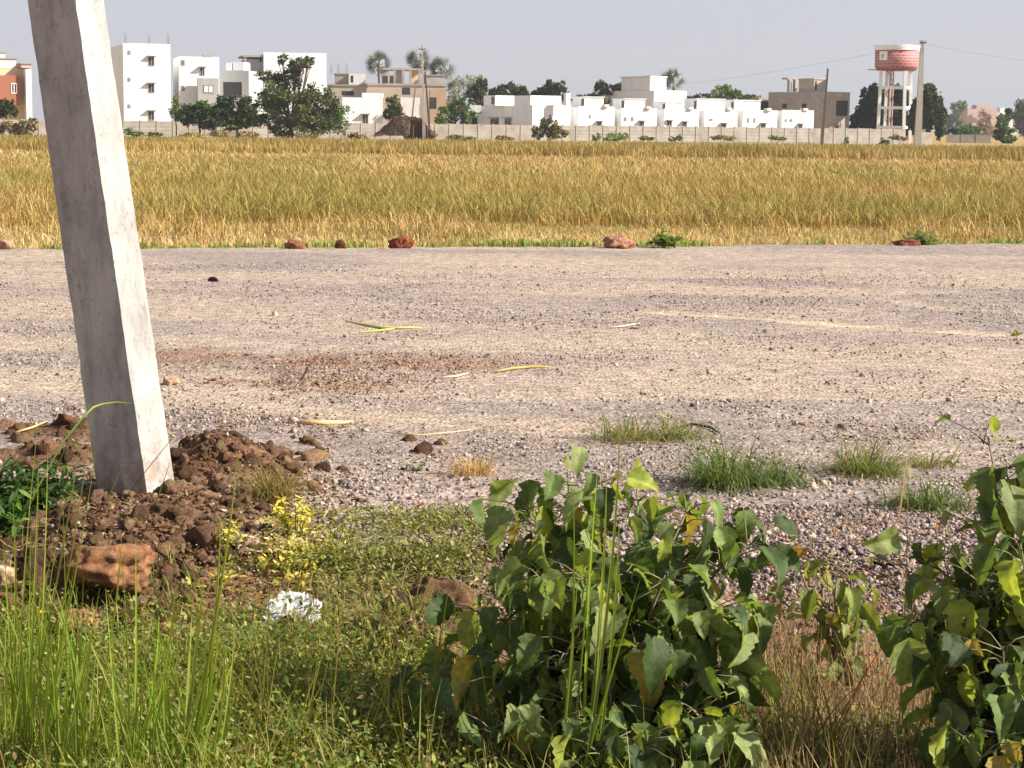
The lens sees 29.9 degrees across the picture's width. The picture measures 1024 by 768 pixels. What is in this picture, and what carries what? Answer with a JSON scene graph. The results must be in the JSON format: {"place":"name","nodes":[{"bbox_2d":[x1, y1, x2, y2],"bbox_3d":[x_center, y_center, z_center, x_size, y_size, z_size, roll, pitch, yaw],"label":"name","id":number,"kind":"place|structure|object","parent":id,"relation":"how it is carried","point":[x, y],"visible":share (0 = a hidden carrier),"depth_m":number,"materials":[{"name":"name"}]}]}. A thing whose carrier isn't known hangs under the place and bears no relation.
{"place":"outdoors","nodes":[
{"label":"outdoors","id":0,"kind":"place"},
{"bbox_2d":[0,51,32,119],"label":"house","id":1,"kind":"structure","parent":0,"point":[15,82],"depth_m":215.00,"materials":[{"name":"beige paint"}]},
{"bbox_2d":[110,35,170,124],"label":"apartment building","id":2,"kind":"structure","parent":0,"point":[142,74],"depth_m":214.27,"materials":[{"name":"white paint"}]},
{"bbox_2d":[173,54,218,132],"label":"apartment building","id":3,"kind":"structure","parent":0,"point":[195,79],"depth_m":215.91,"materials":[{"name":"white paint"}]},
{"bbox_2d":[221,62,262,136],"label":"house","id":4,"kind":"structure","parent":0,"point":[239,79],"depth_m":220.35,"materials":[{"name":"grey paint"}]},
{"bbox_2d":[238,52,325,133],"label":"house","id":5,"kind":"structure","parent":0,"point":[264,61],"depth_m":228.89,"materials":[{"name":"white paint"}]},
{"bbox_2d":[335,93,383,137],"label":"house","id":6,"kind":"structure","parent":0,"point":[367,110],"depth_m":214.71,"materials":[{"name":"white paint"}]},
{"bbox_2d":[0,119,904,144],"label":"boundary wall","id":7,"kind":"structure","parent":0,"point":[864,136],"depth_m":219.81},
{"bbox_2d":[0,243,1023,584],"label":"gravel road","id":8,"kind":"structure","parent":0,"point":[982,261],"depth_m":14.33,"materials":[{"name":"gravel"}]},
{"bbox_2d":[0,480,38,540],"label":"broadleaf weed","id":9,"kind":"object","parent":8,"relation":"on","point":[7,521],"visible":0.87,"depth_m":7.61,"materials":[{"name":"green plant"}]},
{"bbox_2d":[0,457,86,517],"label":"broadleaf weed","id":10,"kind":"object","parent":8,"relation":"on","point":[23,490],"visible":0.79,"depth_m":8.15,"materials":[{"name":"green plant"}]},
{"bbox_2d":[16,402,125,532],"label":"tall grass","id":11,"kind":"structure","parent":8,"relation":"on","point":[59,448],"depth_m":7.84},
{"bbox_2d":[3,341,509,453],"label":"soil crumbs","id":12,"kind":"object","parent":8,"relation":"on","point":[317,382],"visible":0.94,"depth_m":12.52,"materials":[{"name":"soil"}]},
{"bbox_2d":[269,495,316,537],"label":"yellow weed","id":13,"kind":"object","parent":8,"relation":"on","point":[286,520],"visible":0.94,"depth_m":7.79,"materials":[{"name":"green plant"}]},
{"bbox_2d":[573,404,708,447],"bbox_3d":[0.678,0.275,10.349,0.766,0.358,0.629,1,8,0],"label":"grass tuft","id":14,"kind":"object","parent":8,"relation":"on","point":[632,432],"visible":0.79,"depth_m":10.31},
{"bbox_2d":[646,228,682,248],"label":"green weed","id":15,"kind":"object","parent":8,"relation":"on","point":[662,240],"visible":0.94,"depth_m":26.83,"materials":[{"name":"green plant"}]},
{"bbox_2d":[653,421,826,499],"bbox_3d":[1.009,0.403,8.943,0.786,0.538,0.837,-5,9,-35],"label":"grass tuft","id":16,"kind":"object","parent":8,"relation":"on","point":[718,475],"visible":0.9,"depth_m":8.91,"materials":[{"name":"plant"}]},
{"bbox_2d":[0,210,1023,248],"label":"dry grass","id":17,"kind":"structure","parent":0,"point":[842,239],"depth_m":32.54,"materials":[{"name":"plant"}]},
{"bbox_2d":[0,127,1023,767],"bbox_3d":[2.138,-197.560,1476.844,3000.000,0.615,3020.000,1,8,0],"label":"ground","id":18,"kind":"structure","parent":0,"point":[760,597],"depth_m":7.20,"materials":[{"name":"soil"}]},
{"bbox_2d":[0,565,14,589],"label":"rock","id":19,"kind":"object","parent":18,"relation":"on","point":[8,573],"visible":0.66,"depth_m":6.85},
{"bbox_2d":[0,97,18,119],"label":"tree","id":20,"kind":"object","parent":18,"relation":"on","point":[7,107],"visible":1,"depth_m":201.03,"materials":[{"name":"green plant"}]},
{"bbox_2d":[0,117,38,135],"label":"bush","id":21,"kind":"object","parent":18,"relation":"on","point":[21,127],"visible":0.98,"depth_m":184.58,"materials":[{"name":"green plant"}]},
{"bbox_2d":[0,411,82,767],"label":"tall grass","id":22,"kind":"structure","parent":18,"relation":"on","point":[17,685],"depth_m":5.18,"materials":[{"name":"plant"}]},
{"bbox_2d":[19,519,121,767],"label":"tall grass","id":23,"kind":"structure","parent":18,"relation":"on","point":[79,705],"depth_m":5.14,"materials":[{"name":"plant"}]},
{"bbox_2d":[50,413,95,671],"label":"tall grass","id":24,"kind":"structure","parent":18,"relation":"on","point":[70,562],"depth_m":5.81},
{"bbox_2d":[50,608,105,640],"bbox_3d":[-1.506,0.842,6.649,0.197,0.126,0.169,1,8,0],"label":"rock","id":25,"kind":"object","parent":18,"relation":"on","point":[84,620],"visible":0.35,"depth_m":6.62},
{"bbox_2d":[28,0,173,493],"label":"concrete post","id":26,"kind":"object","parent":18,"relation":"on","point":[100,244],"visible":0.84,"depth_m":8.58,"materials":[{"name":"concrete"}]},
{"bbox_2d":[60,543,157,594],"bbox_3d":[-1.465,0.667,6.941,0.340,0.207,0.335,1,8,0],"label":"rock","id":27,"kind":"object","parent":18,"relation":"on","point":[99,565],"visible":0.9,"depth_m":6.84,"materials":[{"name":"stone"}]},
{"bbox_2d":[79,566,178,767],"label":"tall grass","id":28,"kind":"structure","parent":18,"relation":"on","point":[117,709],"depth_m":5.12,"materials":[{"name":"plant"}]},
{"bbox_2d":[0,429,380,762],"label":"earth crumbs","id":29,"kind":"object","parent":18,"relation":"on","point":[170,528],"visible":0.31,"depth_m":7.73,"materials":[{"name":"soil"}]},
{"bbox_2d":[142,452,241,767],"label":"tall grass","id":30,"kind":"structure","parent":18,"relation":"on","point":[201,702],"depth_m":5.14,"materials":[{"name":"plant"}]},
{"bbox_2d":[175,99,225,132],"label":"tree","id":31,"kind":"object","parent":18,"relation":"on","point":[198,113],"visible":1,"depth_m":189.85,"materials":[{"name":"green plant"}]},
{"bbox_2d":[177,128,259,137],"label":"bush","id":32,"kind":"object","parent":18,"relation":"on","point":[215,133],"visible":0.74,"depth_m":187.79,"materials":[{"name":"green plant"}]},
{"bbox_2d":[0,508,458,754],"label":"grass","id":33,"kind":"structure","parent":18,"relation":"on","point":[242,607],"depth_m":6.80,"materials":[{"name":"plant"}]},
{"bbox_2d":[215,515,246,547],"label":"yellow weed","id":34,"kind":"object","parent":18,"relation":"on","point":[232,536],"visible":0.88,"depth_m":7.57,"materials":[{"name":"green plant"}]},
{"bbox_2d":[210,94,260,137],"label":"tree","id":35,"kind":"object","parent":18,"relation":"on","point":[232,118],"visible":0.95,"depth_m":191.12,"materials":[{"name":"green plant"}]},
{"bbox_2d":[0,417,515,708],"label":"earth clods","id":36,"kind":"object","parent":18,"relation":"on","point":[179,511],"visible":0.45,"depth_m":7.64,"materials":[{"name":"soil"}]},
{"bbox_2d":[0,568,531,767],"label":"herbs","id":37,"kind":"object","parent":18,"relation":"on","point":[344,683],"visible":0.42,"depth_m":5.82,"materials":[{"name":"green plant"}]},
{"bbox_2d":[208,446,334,505],"bbox_3d":[-1.046,0.442,8.542,0.578,0.312,0.531,4,8,22],"label":"grass tuft","id":38,"kind":"object","parent":18,"relation":"on","point":[268,492],"visible":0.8,"depth_m":8.55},
{"bbox_2d":[185,513,360,604],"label":"yellowing weeds","id":39,"kind":"object","parent":18,"relation":"on","point":[283,559],"visible":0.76,"depth_m":7.41,"materials":[{"name":"yellow plant"}]},
{"bbox_2d":[203,576,345,763],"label":"tall grass","id":40,"kind":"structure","parent":18,"relation":"on","point":[269,701],"depth_m":5.42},
{"bbox_2d":[262,591,321,634],"bbox_3d":[-0.775,0.819,6.731,0.219,0.152,0.203,1,8,0],"label":"plastic scrap","id":41,"kind":"object","parent":18,"relation":"on","point":[303,595],"visible":0.44,"depth_m":6.77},
{"bbox_2d":[244,53,353,137],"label":"tree","id":42,"kind":"object","parent":18,"relation":"on","point":[304,115],"visible":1,"depth_m":191.99,"materials":[{"name":"green plant"}]},
{"bbox_2d":[327,62,365,120],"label":"house","id":43,"kind":"structure","parent":18,"relation":"on","point":[346,84],"depth_m":246.35,"materials":[{"name":"beige paint"}]},
{"bbox_2d":[181,496,564,621],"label":"creeping weeds","id":44,"kind":"object","parent":18,"relation":"on","point":[402,551],"visible":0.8,"depth_m":7.46,"materials":[{"name":"green plant"}]},
{"bbox_2d":[364,49,392,82],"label":"fan palm","id":45,"kind":"object","parent":18,"relation":"on","point":[378,56],"visible":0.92,"depth_m":282.05,"materials":[{"name":"green plant"}]},
{"bbox_2d":[309,568,453,767],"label":"tall grass","id":46,"kind":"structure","parent":18,"relation":"on","point":[399,695],"depth_m":5.42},
{"bbox_2d":[265,557,513,767],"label":"grass","id":47,"kind":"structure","parent":18,"relation":"on","point":[397,615],"depth_m":6.50,"materials":[{"name":"plant"}]},
{"bbox_2d":[383,94,405,120],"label":"tree","id":48,"kind":"object","parent":18,"relation":"on","point":[395,108],"visible":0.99,"depth_m":215.17,"materials":[{"name":"green plant"}]},
{"bbox_2d":[388,235,414,248],"bbox_3d":[-1.494,-1.892,25.945,0.373,0.250,0.244,1,8,0],"label":"rock","id":49,"kind":"object","parent":18,"relation":"on","point":[405,241],"visible":0.88,"depth_m":25.85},
{"bbox_2d":[365,68,446,123],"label":"house","id":50,"kind":"structure","parent":18,"relation":"on","point":[390,86],"depth_m":242.52,"materials":[{"name":"beige paint"}]},
{"bbox_2d":[373,115,438,140],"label":"thatched hut","id":51,"kind":"object","parent":18,"relation":"on","point":[406,126],"visible":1,"depth_m":196.92,"materials":[{"name":"brown plant"}]},
{"bbox_2d":[405,48,431,83],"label":"fan palm","id":52,"kind":"object","parent":18,"relation":"on","point":[412,56],"visible":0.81,"depth_m":283.37,"materials":[{"name":"green plant"}]},
{"bbox_2d":[428,55,456,79],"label":"fan palm","id":53,"kind":"object","parent":18,"relation":"on","point":[435,64],"visible":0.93,"depth_m":285.14,"materials":[{"name":"green plant"}]},
{"bbox_2d":[407,576,479,615],"bbox_3d":[-0.242,0.771,6.726,0.270,0.200,0.210,1,8,0],"label":"rock","id":54,"kind":"object","parent":18,"relation":"on","point":[457,591],"visible":0.41,"depth_m":6.69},
{"bbox_2d":[434,97,476,123],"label":"tree","id":55,"kind":"object","parent":18,"relation":"on","point":[452,111],"visible":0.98,"depth_m":217.34,"materials":[{"name":"green plant"}]},
{"bbox_2d":[0,566,922,767],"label":"grass","id":56,"kind":"structure","parent":18,"relation":"on","point":[228,746],"depth_m":5.60,"materials":[{"name":"plant"}]},
{"bbox_2d":[446,74,481,105],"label":"tree","id":57,"kind":"object","parent":18,"relation":"on","point":[452,86],"visible":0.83,"depth_m":251.19,"materials":[{"name":"green plant"}]},
{"bbox_2d":[431,449,510,477],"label":"grass tuft","id":58,"kind":"object","parent":18,"relation":"on","point":[478,468],"visible":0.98,"depth_m":9.24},
{"bbox_2d":[465,75,490,105],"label":"tree","id":59,"kind":"object","parent":18,"relation":"on","point":[477,94],"visible":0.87,"depth_m":250.38,"materials":[{"name":"green plant"}]},
{"bbox_2d":[0,409,986,759],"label":"straw litter","id":60,"kind":"object","parent":18,"relation":"on","point":[564,487],"visible":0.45,"depth_m":9.14,"materials":[{"name":"beige plant"}]},
{"bbox_2d":[471,580,543,765],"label":"tall grass","id":61,"kind":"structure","parent":18,"relation":"on","point":[509,659],"depth_m":5.45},
{"bbox_2d":[487,81,528,95],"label":"tree","id":62,"kind":"object","parent":18,"relation":"on","point":[514,89],"visible":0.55,"depth_m":255.91,"materials":[{"name":"green plant"}]},
{"bbox_2d":[0,161,1023,231],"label":"rice crop","id":63,"kind":"object","parent":18,"relation":"on","point":[249,194],"visible":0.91,"depth_m":41.53,"materials":[{"name":"yellow plant"}]},
{"bbox_2d":[0,148,1023,183],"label":"rice crop","id":64,"kind":"object","parent":18,"relation":"on","point":[384,165],"visible":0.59,"depth_m":71.44,"materials":[{"name":"yellow plant"}]},
{"bbox_2d":[0,133,1023,162],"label":"rice crop","id":65,"kind":"object","parent":18,"relation":"on","point":[506,148],"visible":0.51,"depth_m":109.07,"materials":[{"name":"yellow plant"}]},
{"bbox_2d":[0,203,1023,244],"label":"rice crop","id":66,"kind":"object","parent":18,"relation":"on","point":[425,227],"visible":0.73,"depth_m":33.36,"materials":[{"name":"yellow plant"}]},
{"bbox_2d":[0,133,1023,148],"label":"dry grass","id":67,"kind":"structure","parent":18,"relation":"on","point":[552,142],"depth_m":169.06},
{"bbox_2d":[1,146,1023,166],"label":"rice crop","id":68,"kind":"object","parent":18,"relation":"on","point":[677,159],"visible":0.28,"depth_m":94.42,"materials":[{"name":"yellow plant"}]},
{"bbox_2d":[13,235,1023,248],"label":"green weeds","id":69,"kind":"object","parent":18,"relation":"on","point":[557,243],"visible":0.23,"depth_m":26.98,"materials":[{"name":"green plant"}]},
{"bbox_2d":[18,495,1023,764],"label":"gravel","id":70,"kind":"structure","parent":18,"relation":"on","point":[810,523],"depth_m":7.78,"materials":[{"name":"gravel"}]},
{"bbox_2d":[74,491,1018,733],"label":"dead leaves","id":71,"kind":"object","parent":18,"relation":"on","point":[476,494],"visible":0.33,"depth_m":7.73,"materials":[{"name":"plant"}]},
{"bbox_2d":[530,114,570,140],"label":"bush","id":72,"kind":"object","parent":18,"relation":"on","point":[554,130],"visible":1,"depth_m":209.22,"materials":[{"name":"green plant"}]},
{"bbox_2d":[529,79,581,103],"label":"tree","id":73,"kind":"object","parent":18,"relation":"on","point":[551,88],"visible":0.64,"depth_m":257.48,"materials":[{"name":"green plant"}]},
{"bbox_2d":[390,443,800,767],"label":"leafy shrub","id":74,"kind":"object","parent":18,"relation":"on","point":[665,652],"visible":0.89,"depth_m":5.38,"materials":[{"name":"green plant"}]},
{"bbox_2d":[563,410,639,767],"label":"tall grass","id":75,"kind":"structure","parent":18,"relation":"on","point":[598,663],"depth_m":5.14,"materials":[{"name":"plant"}]},
{"bbox_2d":[583,79,620,103],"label":"tree","id":76,"kind":"object","parent":18,"relation":"on","point":[601,88],"visible":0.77,"depth_m":263.28,"materials":[{"name":"green plant"}]},
{"bbox_2d":[603,235,635,248],"bbox_3d":[1.486,-1.951,26.628,0.464,0.235,0.363,1,8,0],"label":"rock","id":77,"kind":"object","parent":18,"relation":"on","point":[622,242],"visible":0.95,"depth_m":26.52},
{"bbox_2d":[594,76,686,108],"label":"house","id":78,"kind":"structure","parent":18,"relation":"on","point":[638,87],"depth_m":257.03,"materials":[{"name":"white paint"}]},
{"bbox_2d":[349,648,985,767],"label":"dry grass","id":79,"kind":"structure","parent":18,"relation":"on","point":[724,754],"depth_m":5.54,"materials":[{"name":"plant"}]},
{"bbox_2d":[355,694,986,767],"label":"herbs","id":80,"kind":"object","parent":18,"relation":"on","point":[824,760],"visible":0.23,"depth_m":5.47,"materials":[{"name":"green plant"}]},
{"bbox_2d":[625,404,719,441],"bbox_3d":[0.870,0.260,10.406,0.605,0.320,0.512,1,8,0],"label":"grass tuft","id":81,"kind":"object","parent":18,"relation":"on","point":[678,435],"visible":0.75,"depth_m":10.38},
{"bbox_2d":[711,84,743,99],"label":"tree","id":82,"kind":"object","parent":18,"relation":"on","point":[718,92],"visible":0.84,"depth_m":259.72,"materials":[{"name":"green plant"}]},
{"bbox_2d":[727,443,836,493],"bbox_3d":[1.264,0.441,9.075,0.507,0.295,0.498,-6,10,-42],"label":"grass tuft","id":83,"kind":"object","parent":18,"relation":"on","point":[796,477],"visible":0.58,"depth_m":9.02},
{"bbox_2d":[769,537,889,685],"bbox_3d":[1.050,0.792,6.360,0.385,0.544,0.358,1,8,0],"label":"leafy shrub","id":84,"kind":"object","parent":18,"relation":"on","point":[861,616],"visible":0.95,"depth_m":6.31,"materials":[{"name":"green plant"}]},
{"bbox_2d":[772,589,892,766],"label":"tall grass","id":85,"kind":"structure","parent":18,"relation":"on","point":[856,690],"depth_m":5.49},
{"bbox_2d":[740,571,963,767],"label":"dry grass","id":86,"kind":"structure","parent":18,"relation":"on","point":[817,657],"depth_m":5.77,"materials":[{"name":"plant"}]},
{"bbox_2d":[849,82,883,128],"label":"tree","id":87,"kind":"object","parent":18,"relation":"on","point":[864,115],"visible":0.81,"depth_m":253.51,"materials":[{"name":"green plant"}]},
{"bbox_2d":[804,427,929,482],"bbox_3d":[1.719,0.393,9.353,0.708,0.396,0.621,1,8,0],"label":"grass tuft","id":88,"kind":"object","parent":18,"relation":"on","point":[865,467],"visible":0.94,"depth_m":9.31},
{"bbox_2d":[878,83,913,136],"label":"tree","id":89,"kind":"object","parent":18,"relation":"on","point":[897,101],"visible":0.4,"depth_m":263.21,"materials":[{"name":"green plant"}]},
{"bbox_2d":[863,460,945,765],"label":"tall grass","id":90,"kind":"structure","parent":18,"relation":"on","point":[927,698],"depth_m":5.48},
{"bbox_2d":[860,468,979,516],"bbox_3d":[1.813,0.523,8.506,0.564,0.297,0.565,-6,10,-38],"label":"grass tuft","id":91,"kind":"object","parent":18,"relation":"on","point":[922,500],"visible":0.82,"depth_m":8.48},
{"bbox_2d":[913,39,926,148],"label":"power pole","id":92,"kind":"object","parent":18,"relation":"on","point":[918,123],"visible":0.96,"depth_m":148.25,"materials":[{"name":"concrete"}]},
{"bbox_2d":[903,229,943,244],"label":"green weed","id":93,"kind":"object","parent":18,"relation":"on","point":[922,238],"visible":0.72,"depth_m":28.51,"materials":[{"name":"green plant"}]},
{"bbox_2d":[906,82,948,142],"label":"tree","id":94,"kind":"object","parent":18,"relation":"on","point":[935,114],"visible":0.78,"depth_m":238.97,"materials":[{"name":"green plant"}]},
{"bbox_2d":[904,445,965,472],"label":"grass tuft","id":95,"kind":"object","parent":18,"relation":"on","point":[930,463],"visible":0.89,"depth_m":9.65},
{"bbox_2d":[862,414,1023,767],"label":"leafy shrub","id":96,"kind":"object","parent":18,"relation":"on","point":[965,636],"visible":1,"depth_m":5.14,"materials":[{"name":"green plant"}]},
{"bbox_2d":[943,100,967,128],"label":"tree","id":97,"kind":"object","parent":18,"relation":"on","point":[958,109],"visible":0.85,"depth_m":633.26,"materials":[{"name":"green plant"}]},
{"bbox_2d":[944,123,984,134],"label":"bush","id":98,"kind":"object","parent":18,"relation":"on","point":[969,129],"visible":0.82,"depth_m":287.07,"materials":[{"name":"green plant"}]},
{"bbox_2d":[993,108,1017,143],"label":"tree","id":99,"kind":"object","parent":18,"relation":"on","point":[1001,131],"visible":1,"depth_m":276.96,"materials":[{"name":"green plant"}]},
{"bbox_2d":[1010,98,1023,137],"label":"tree","id":100,"kind":"object","parent":18,"relation":"on","point":[1018,118],"visible":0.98,"depth_m":474.80,"materials":[{"name":"green plant"}]},
{"bbox_2d":[0,0,1023,130],"label":"sky","id":101,"kind":"structure","parent":0,"point":[529,43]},
{"bbox_2d":[459,93,571,138],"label":"house","id":102,"kind":"structure","parent":0,"point":[515,110],"depth_m":222.72,"materials":[{"name":"white paint"}]},
{"bbox_2d":[570,96,614,132],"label":"row house","id":103,"kind":"structure","parent":0,"point":[589,110],"depth_m":224.41,"materials":[{"name":"white paint"}]},
{"bbox_2d":[613,98,656,139],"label":"row house","id":104,"kind":"structure","parent":0,"point":[633,112],"depth_m":226.57,"materials":[{"name":"white paint"}]},
{"bbox_2d":[652,102,698,136],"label":"row house","id":105,"kind":"structure","parent":0,"point":[673,114],"depth_m":228.70,"materials":[{"name":"white paint"}]},
{"bbox_2d":[684,98,737,133],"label":"row house","id":106,"kind":"structure","parent":0,"point":[714,113],"depth_m":230.89,"materials":[{"name":"white paint"}]},
{"bbox_2d":[724,100,776,140],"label":"row house","id":107,"kind":"structure","parent":0,"point":[751,114],"depth_m":232.91,"materials":[{"name":"white paint"}]},
{"bbox_2d":[777,108,813,134],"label":"row house","id":108,"kind":"structure","parent":0,"point":[802,118],"depth_m":234.70,"materials":[{"name":"white paint"}]},
{"bbox_2d":[752,78,849,134],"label":"house","id":109,"kind":"structure","parent":0,"point":[809,93],"depth_m":252.93,"materials":[{"name":"grey"}]},
{"bbox_2d":[868,45,919,143],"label":"water tower","id":110,"kind":"structure","parent":0,"point":[904,58],"depth_m":248.78,"materials":[{"name":"paint"}]},
{"bbox_2d":[946,134,990,142],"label":"boundary wall","id":111,"kind":"structure","parent":0,"point":[976,138],"depth_m":282.61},
{"bbox_2d":[955,105,997,134],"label":"apartment building","id":112,"kind":"structure","parent":0,"point":[969,116],"depth_m":793.52,"materials":[{"name":"pink paint"}]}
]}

